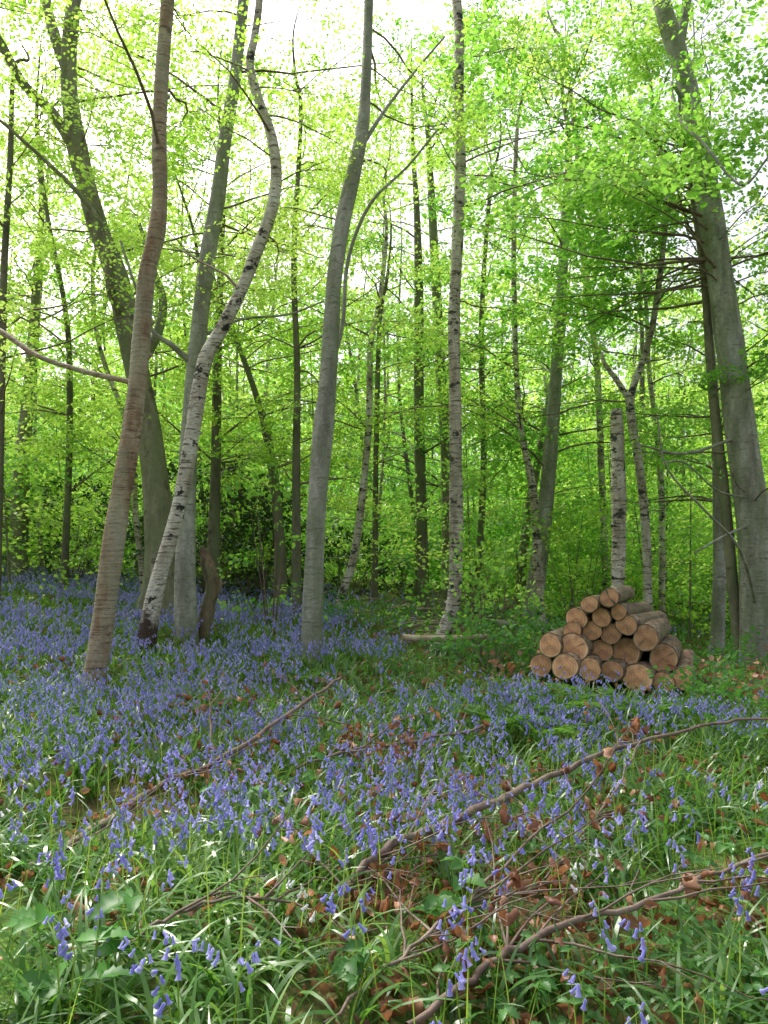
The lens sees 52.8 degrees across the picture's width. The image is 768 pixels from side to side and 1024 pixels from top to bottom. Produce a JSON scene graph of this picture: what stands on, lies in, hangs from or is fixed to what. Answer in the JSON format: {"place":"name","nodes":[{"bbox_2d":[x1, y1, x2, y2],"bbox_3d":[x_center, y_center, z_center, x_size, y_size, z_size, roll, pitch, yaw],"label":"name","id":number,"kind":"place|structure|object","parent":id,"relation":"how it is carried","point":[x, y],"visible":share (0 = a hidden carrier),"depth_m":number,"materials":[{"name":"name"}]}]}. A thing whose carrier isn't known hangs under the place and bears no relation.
{"place":"outdoors","nodes":[
{"label":"outdoors","id":0,"kind":"place"},
{"bbox_2d":[0,564,767,1023],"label":"ground","id":1,"kind":"structure","parent":0,"point":[94,806],"depth_m":3.96,"materials":[{"name":"green plant"}]},
{"bbox_2d":[1,860,93,966],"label":"bramble","id":2,"kind":"object","parent":1,"relation":"on","point":[77,891],"visible":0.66,"depth_m":3.16,"materials":[{"name":"green plant"}]},
{"bbox_2d":[2,473,143,586],"bbox_3d":[-8.408,0.604,21.236,5.103,3.250,5.247,-1,-5,16],"label":"holly bush","id":3,"kind":"object","parent":1,"relation":"on","point":[104,504],"visible":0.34,"depth_m":20.62,"materials":[{"name":"green plant"}]},
{"bbox_2d":[2,887,147,1023],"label":"bramble","id":4,"kind":"object","parent":1,"relation":"on","point":[29,917],"visible":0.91,"depth_m":2.61,"materials":[{"name":"green plant"}]},
{"bbox_2d":[0,0,180,597],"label":"beech tree","id":5,"kind":"object","parent":1,"relation":"on","point":[68,357],"visible":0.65,"depth_m":16.84,"materials":[{"name":"green plant"}]},
{"bbox_2d":[0,0,194,604],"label":"beech tree","id":6,"kind":"object","parent":1,"relation":"on","point":[4,288],"visible":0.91,"depth_m":14.05,"materials":[{"name":"green plant"}]},
{"bbox_2d":[0,0,195,584],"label":"beech tree","id":7,"kind":"object","parent":1,"relation":"on","point":[15,523],"visible":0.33,"depth_m":19.95,"materials":[{"name":"green plant"}]},
{"bbox_2d":[0,0,230,598],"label":"tree","id":8,"kind":"object","parent":1,"relation":"on","point":[135,512],"visible":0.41,"depth_m":17.21,"materials":[{"name":"green plant"}]},
{"bbox_2d":[0,0,275,694],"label":"cherry tree","id":9,"kind":"object","parent":1,"relation":"on","point":[106,593],"visible":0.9,"depth_m":8.56,"materials":[{"name":"brown plant"}]},
{"bbox_2d":[0,0,331,621],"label":"beech tree","id":10,"kind":"object","parent":1,"relation":"on","point":[157,499],"visible":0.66,"depth_m":15.31,"materials":[{"name":"green plant"}]},
{"bbox_2d":[23,661,383,871],"bbox_3d":[-0.757,1.537,5.478,1.224,0.698,3.875,-1,-5,15],"label":"fallen branch","id":11,"kind":"object","parent":1,"relation":"on","point":[203,769],"visible":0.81,"depth_m":4.96,"materials":[{"name":"brown wood"}]},
{"bbox_2d":[198,546,222,640],"bbox_3d":[-2.819,1.352,12.448,0.410,1.620,0.321,0,-4,0],"label":"tree stump","id":12,"kind":"object","parent":1,"relation":"on","point":[213,582],"visible":0.92,"depth_m":12.35,"materials":[{"name":"brown wood"}]},
{"bbox_2d":[126,454,302,596],"bbox_3d":[-4.278,0.419,19.493,4.859,3.770,5.200,0,-4,0],"label":"holly bush","id":13,"kind":"object","parent":1,"relation":"on","point":[223,544],"visible":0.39,"depth_m":19.11,"materials":[{"name":"green plant"}]},
{"bbox_2d":[42,56,390,608],"bbox_3d":[-4.107,-3.460,18.347,8.547,12.039,8.129,0,-4,0],"label":"beech tree","id":14,"kind":"object","parent":1,"relation":"on","point":[274,481],"visible":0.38,"depth_m":18.00,"materials":[{"name":"green plant"}]},
{"bbox_2d":[166,782,280,870],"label":"bramble","id":15,"kind":"object","parent":1,"relation":"on","point":[256,788],"visible":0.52,"depth_m":4.25,"materials":[{"name":"green plant"}]},
{"bbox_2d":[44,0,404,598],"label":"beech tree","id":16,"kind":"object","parent":1,"relation":"on","point":[216,384],"visible":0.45,"depth_m":16.73,"materials":[{"name":"green plant"}]},
{"bbox_2d":[199,668,268,814],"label":"fallen branch","id":17,"kind":"object","parent":1,"relation":"on","point":[203,707],"visible":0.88,"depth_m":5.98,"materials":[{"name":"brown wood"}]},
{"bbox_2d":[0,0,472,644],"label":"beech tree","id":18,"kind":"object","parent":1,"relation":"on","point":[184,598],"visible":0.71,"depth_m":12.56,"materials":[{"name":"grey plant"}]},
{"bbox_2d":[62,0,424,657],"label":"birch tree","id":19,"kind":"object","parent":1,"relation":"on","point":[150,615],"visible":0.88,"depth_m":10.89,"materials":[{"name":"green plant"}]},
{"bbox_2d":[105,202,385,585],"bbox_3d":[-3.363,-2.709,19.327,5.957,10.526,6.637,-1,-5,17],"label":"beech tree","id":20,"kind":"object","parent":1,"relation":"on","point":[212,417],"visible":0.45,"depth_m":18.66,"materials":[{"name":"green plant"}]},
{"bbox_2d":[92,806,413,968],"bbox_3d":[-0.547,1.425,3.125,1.344,0.554,0.779,0,-4,0],"label":"fallen branch","id":21,"kind":"object","parent":1,"relation":"on","point":[302,932],"visible":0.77,"depth_m":3.02,"materials":[{"name":"brown wood"}]},
{"bbox_2d":[196,484,326,600],"bbox_3d":[-3.497,0.864,20.626,3.994,3.288,4.076,-2,-5,20],"label":"holly bush","id":22,"kind":"object","parent":1,"relation":"on","point":[286,518],"visible":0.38,"depth_m":20.20,"materials":[{"name":"green plant"}]},
{"bbox_2d":[198,459,337,634],"bbox_3d":[-1.959,0.656,13.679,2.287,3.065,2.325,0,-4,0],"label":"hazel sapling","id":23,"kind":"object","parent":1,"relation":"on","point":[245,559],"visible":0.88,"depth_m":13.44,"materials":[{"name":"green plant"}]},
{"bbox_2d":[114,0,469,617],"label":"beech tree","id":24,"kind":"object","parent":1,"relation":"on","point":[296,475],"visible":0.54,"depth_m":16.12,"materials":[{"name":"green plant"}]},
{"bbox_2d":[284,665,324,686],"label":"fern","id":25,"kind":"object","parent":1,"relation":"on","point":[303,675],"visible":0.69,"depth_m":9.12,"materials":[{"name":"green plant"}]},
{"bbox_2d":[298,752,353,813],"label":"bramble","id":26,"kind":"object","parent":1,"relation":"on","point":[311,773],"visible":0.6,"depth_m":5.03,"materials":[{"name":"green plant"}]},
{"bbox_2d":[290,523,417,602],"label":"holly bush","id":27,"kind":"object","parent":1,"relation":"on","point":[332,554],"visible":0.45,"depth_m":22.77,"materials":[{"name":"green plant"}]},
{"bbox_2d":[330,938,382,1021],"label":"bramble","id":28,"kind":"object","parent":1,"relation":"on","point":[342,966],"visible":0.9,"depth_m":2.68,"materials":[{"name":"green plant"}]},
{"bbox_2d":[204,0,539,666],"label":"beech tree","id":29,"kind":"object","parent":1,"relation":"on","point":[320,460],"visible":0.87,"depth_m":10.95,"materials":[{"name":"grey plant"}]},
{"bbox_2d":[211,24,541,618],"bbox_3d":[-0.526,-3.938,17.248,7.588,13.026,6.191,0,-4,0],"label":"birch tree","id":30,"kind":"object","parent":1,"relation":"on","point":[348,576],"visible":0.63,"depth_m":17.10,"materials":[{"name":"green plant"}]},
{"bbox_2d":[295,589,460,635],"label":"bramble bush","id":31,"kind":"object","parent":1,"relation":"on","point":[420,614],"visible":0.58,"depth_m":14.72,"materials":[{"name":"green plant"}]},
{"bbox_2d":[0,570,767,1023],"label":"bluebell foliage","id":32,"kind":"object","parent":1,"relation":"on","point":[222,990],"visible":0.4,"depth_m":3.96,"materials":[{"name":"green plant"}]},
{"bbox_2d":[0,564,767,1023],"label":"bluebells","id":33,"kind":"object","parent":1,"relation":"on","point":[132,694],"visible":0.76,"depth_m":5.26,"materials":[{"name":"plant"}]},
{"bbox_2d":[0,0,767,618],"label":"distant trees","id":34,"kind":"object","parent":1,"relation":"on","point":[392,386],"visible":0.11,"depth_m":28.57,"materials":[{"name":"green plant"}]},
{"bbox_2d":[0,595,767,1023],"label":"dead leaves","id":35,"kind":"object","parent":1,"relation":"on","point":[324,989],"visible":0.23,"depth_m":3.52,"materials":[{"name":"brown plant"}]},
{"bbox_2d":[2,299,767,636],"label":"woodland understorey","id":36,"kind":"object","parent":1,"relation":"on","point":[574,549],"visible":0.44,"depth_m":21.94,"materials":[{"name":"green plant"}]},
{"bbox_2d":[279,153,498,608],"bbox_3d":[0.011,-3.060,20.708,5.398,11.612,7.765,0,-4,0],"label":"beech tree","id":37,"kind":"object","parent":1,"relation":"on","point":[375,484],"visible":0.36,"depth_m":19.93,"materials":[{"name":"green plant"}]},
{"bbox_2d":[296,704,488,769],"bbox_3d":[0.270,1.718,5.817,2.024,0.528,0.916,4,-6,-40],"label":"fallen branch","id":38,"kind":"object","parent":1,"relation":"on","point":[410,741],"visible":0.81,"depth_m":5.66,"materials":[{"name":"brown wood"}]},
{"bbox_2d":[296,589,548,644],"bbox_3d":[0.889,2.579,20.689,7.036,1.055,15.247,-1,-5,11],"label":"bush","id":39,"kind":"object","parent":1,"relation":"on","point":[418,620],"visible":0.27,"depth_m":17.06,"materials":[{"name":"green plant"}]},
{"bbox_2d":[251,0,613,615],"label":"beech tree","id":40,"kind":"object","parent":1,"relation":"on","point":[420,481],"visible":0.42,"depth_m":20.10,"materials":[{"name":"green plant"}]},
{"bbox_2d":[401,634,486,641],"bbox_3d":[0.879,1.823,11.243,1.289,0.124,0.112,1,-5,-14],"label":"fallen log","id":41,"kind":"object","parent":1,"relation":"on","point":[406,637],"visible":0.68,"depth_m":11.15,"materials":[{"name":"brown wood"}]},
{"bbox_2d":[410,855,487,963],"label":"bramble","id":42,"kind":"object","parent":1,"relation":"on","point":[431,902],"visible":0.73,"depth_m":3.08,"materials":[{"name":"green plant"}]},
{"bbox_2d":[377,503,535,647],"bbox_3d":[1.220,1.166,13.877,2.979,2.595,2.464,-1,-5,16],"label":"hazel sapling","id":43,"kind":"object","parent":1,"relation":"on","point":[425,590],"visible":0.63,"depth_m":13.80,"materials":[{"name":"green plant"}]},
{"bbox_2d":[302,0,623,610],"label":"beech tree","id":44,"kind":"object","parent":1,"relation":"on","point":[444,451],"visible":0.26,"depth_m":22.13,"materials":[{"name":"green plant"}]},
{"bbox_2d":[398,523,540,662],"bbox_3d":[1.613,1.346,11.799,2.482,2.328,1.626,3,-5,-30],"label":"hazel sapling","id":45,"kind":"object","parent":1,"relation":"on","point":[486,587],"visible":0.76,"depth_m":11.84,"materials":[{"name":"green plant"}]},
{"bbox_2d":[438,693,509,703],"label":"fern","id":46,"kind":"object","parent":1,"relation":"on","point":[476,697],"visible":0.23,"depth_m":7.85,"materials":[{"name":"green plant"}]},
{"bbox_2d":[416,604,564,681],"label":"bramble bush","id":47,"kind":"object","parent":1,"relation":"on","point":[477,655],"visible":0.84,"depth_m":10.55,"materials":[{"name":"green plant"}]},
{"bbox_2d":[487,620,514,629],"bbox_3d":[1.942,1.855,12.724,0.746,0.211,0.194,4,-6,-43],"label":"fallen log","id":48,"kind":"object","parent":1,"relation":"on","point":[503,623],"visible":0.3,"depth_m":12.64,"materials":[{"name":"grey wood"}]},
{"bbox_2d":[331,0,675,656],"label":"birch tree","id":49,"kind":"object","parent":1,"relation":"on","point":[452,601],"visible":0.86,"depth_m":12.82,"materials":[{"name":"green plant"}]},
{"bbox_2d":[373,28,635,616],"bbox_3d":[3.490,-4.489,21.057,7.404,15.117,7.089,2,-5,-25],"label":"beech tree","id":50,"kind":"object","parent":1,"relation":"on","point":[509,443],"visible":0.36,"depth_m":20.69,"materials":[{"name":"green plant"}]},
{"bbox_2d":[430,498,582,627],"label":"hazel sapling","id":51,"kind":"object","parent":1,"relation":"on","point":[517,544],"visible":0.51,"depth_m":18.02,"materials":[{"name":"green plant"}]},
{"bbox_2d":[456,701,558,741],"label":"fern","id":52,"kind":"object","parent":1,"relation":"on","point":[487,717],"visible":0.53,"depth_m":6.68,"materials":[{"name":"green plant"}]},
{"bbox_2d":[248,698,767,914],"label":"fallen branch","id":53,"kind":"object","parent":1,"relation":"on","point":[386,849],"visible":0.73,"depth_m":3.77,"materials":[{"name":"brown wood"}]},
{"bbox_2d":[367,0,650,633],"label":"tree","id":54,"kind":"object","parent":1,"relation":"on","point":[538,575],"visible":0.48,"depth_m":18.19,"materials":[{"name":"green plant"}]},
{"bbox_2d":[323,716,701,1023],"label":"fallen branch","id":55,"kind":"object","parent":1,"relation":"on","point":[512,916],"visible":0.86,"depth_m":3.02,"materials":[{"name":"brown wood"}]},
{"bbox_2d":[485,679,554,702],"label":"fern","id":56,"kind":"object","parent":1,"relation":"on","point":[524,684],"visible":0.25,"depth_m":7.92,"materials":[{"name":"green plant"}]},
{"bbox_2d":[482,650,576,691],"bbox_3d":[1.795,2.066,9.579,1.489,0.824,1.313,0,-4,0],"label":"withered beech brush","id":57,"kind":"object","parent":1,"relation":"on","point":[510,669],"visible":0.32,"depth_m":9.40,"materials":[{"name":"brown plant"}]},
{"bbox_2d":[451,594,611,669],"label":"bramble bush","id":58,"kind":"object","parent":1,"relation":"on","point":[544,626],"visible":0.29,"depth_m":11.77,"materials":[{"name":"green plant"}]},
{"bbox_2d":[352,0,731,623],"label":"beech tree","id":59,"kind":"object","parent":1,"relation":"on","point":[551,451],"visible":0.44,"depth_m":19.02,"materials":[{"name":"green plant"}]},
{"bbox_2d":[497,716,589,748],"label":"fern","id":60,"kind":"object","parent":1,"relation":"on","point":[564,728],"visible":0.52,"depth_m":6.41,"materials":[{"name":"green plant"}]},
{"bbox_2d":[506,683,601,717],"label":"fern","id":61,"kind":"object","parent":1,"relation":"on","point":[552,693],"visible":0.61,"depth_m":7.30,"materials":[{"name":"green plant"}]},
{"bbox_2d":[341,869,767,1023],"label":"bramble","id":62,"kind":"object","parent":1,"relation":"on","point":[540,959],"visible":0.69,"depth_m":2.70,"materials":[{"name":"green plant"}]},
{"bbox_2d":[455,739,679,881],"bbox_3d":[1.289,1.786,4.442,1.832,0.567,0.967,3,-5,-33],"label":"fallen branch","id":63,"kind":"object","parent":1,"relation":"on","point":[650,797],"visible":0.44,"depth_m":4.27,"materials":[{"name":"brown wood"}]},
{"bbox_2d":[456,942,698,1023],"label":"bramble","id":64,"kind":"object","parent":1,"relation":"on","point":[515,1013],"visible":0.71,"depth_m":2.56,"materials":[{"name":"green plant"}]},
{"bbox_2d":[503,500,653,625],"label":"hazel sapling","id":65,"kind":"object","parent":1,"relation":"on","point":[559,539],"visible":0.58,"depth_m":17.96,"materials":[{"name":"green plant"}]},
{"bbox_2d":[438,0,725,588],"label":"birch tree","id":66,"kind":"object","parent":1,"relation":"on","point":[600,458],"visible":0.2,"depth_m":21.16,"materials":[{"name":"green plant"}]},
{"bbox_2d":[404,792,767,1023],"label":"fallen branch","id":67,"kind":"object","parent":1,"relation":"on","point":[544,931],"visible":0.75,"depth_m":2.90,"materials":[{"name":"brown wood"}]},
{"bbox_2d":[407,0,767,667],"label":"beech tree","id":68,"kind":"object","parent":1,"relation":"on","point":[749,494],"visible":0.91,"depth_m":14.19,"materials":[{"name":"green plant"}]},
{"bbox_2d":[555,684,637,722],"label":"fern","id":69,"kind":"object","parent":1,"relation":"on","point":[599,690],"visible":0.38,"depth_m":7.51,"materials":[{"name":"green plant"}]},
{"bbox_2d":[529,585,695,692],"bbox_3d":[3.078,1.595,10.105,1.860,1.245,2.676,-2,-5,24],"label":"log pile","id":70,"kind":"object","parent":1,"relation":"on","point":[633,640],"visible":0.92,"depth_m":9.26,"materials":[{"name":"brown wood"}]},
{"bbox_2d":[610,408,626,587],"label":"birch tree","id":71,"kind":"object","parent":1,"relation":"on","point":[618,510],"visible":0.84,"depth_m":14.47,"materials":[{"name":"white plant"}]},
{"bbox_2d":[485,0,767,611],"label":"birch tree","id":72,"kind":"object","parent":1,"relation":"on","point":[629,395],"visible":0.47,"depth_m":16.13,"materials":[{"name":"green plant"}]},
{"bbox_2d":[520,802,767,891],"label":"bramble","id":73,"kind":"object","parent":1,"relation":"on","point":[719,847],"visible":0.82,"depth_m":3.93,"materials":[{"name":"green plant"}]},
{"bbox_2d":[618,697,679,724],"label":"fern","id":74,"kind":"object","parent":1,"relation":"on","point":[663,707],"visible":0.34,"depth_m":7.12,"materials":[{"name":"green plant"}]},
{"bbox_2d":[534,0,767,663],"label":"beech tree","id":75,"kind":"object","parent":1,"relation":"on","point":[726,516],"visible":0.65,"depth_m":14.54,"materials":[{"name":"green plant"}]},
{"bbox_2d":[536,0,767,653],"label":"beech tree","id":76,"kind":"object","parent":1,"relation":"on","point":[718,613],"visible":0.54,"depth_m":15.87,"materials":[{"name":"green plant"}]},
{"bbox_2d":[541,93,767,613],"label":"birch tree","id":77,"kind":"object","parent":1,"relation":"on","point":[662,566],"visible":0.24,"depth_m":18.98,"materials":[{"name":"green plant"}]},
{"bbox_2d":[550,886,767,1023],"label":"bramble","id":78,"kind":"object","parent":1,"relation":"on","point":[691,931],"visible":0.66,"depth_m":2.91,"materials":[{"name":"green plant"}]},
{"bbox_2d":[633,548,729,639],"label":"hazel sapling","id":79,"kind":"object","parent":1,"relation":"on","point":[687,575],"visible":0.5,"depth_m":19.63,"materials":[{"name":"green plant"}]},
{"bbox_2d":[647,650,767,740],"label":"bramble bush","id":80,"kind":"object","parent":1,"relation":"on","point":[696,689],"visible":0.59,"depth_m":7.63,"materials":[{"name":"green plant"}]},
{"bbox_2d":[656,642,767,707],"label":"withered beech brush","id":81,"kind":"object","parent":1,"relation":"on","point":[711,658],"visible":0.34,"depth_m":9.19,"materials":[{"name":"brown plant"}]},
{"bbox_2d":[672,625,767,679],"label":"bramble bush","id":82,"kind":"object","parent":1,"relation":"on","point":[731,646],"visible":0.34,"depth_m":12.47,"materials":[{"name":"green plant"}]},
{"bbox_2d":[697,724,767,760],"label":"fern","id":83,"kind":"object","parent":1,"relation":"on","point":[746,737],"visible":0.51,"depth_m":6.25,"materials":[{"name":"green plant"}]},
{"bbox_2d":[0,0,767,570],"label":"sky","id":84,"kind":"structure","parent":0,"point":[272,11],"materials":[{"name":"white"}]}
]}

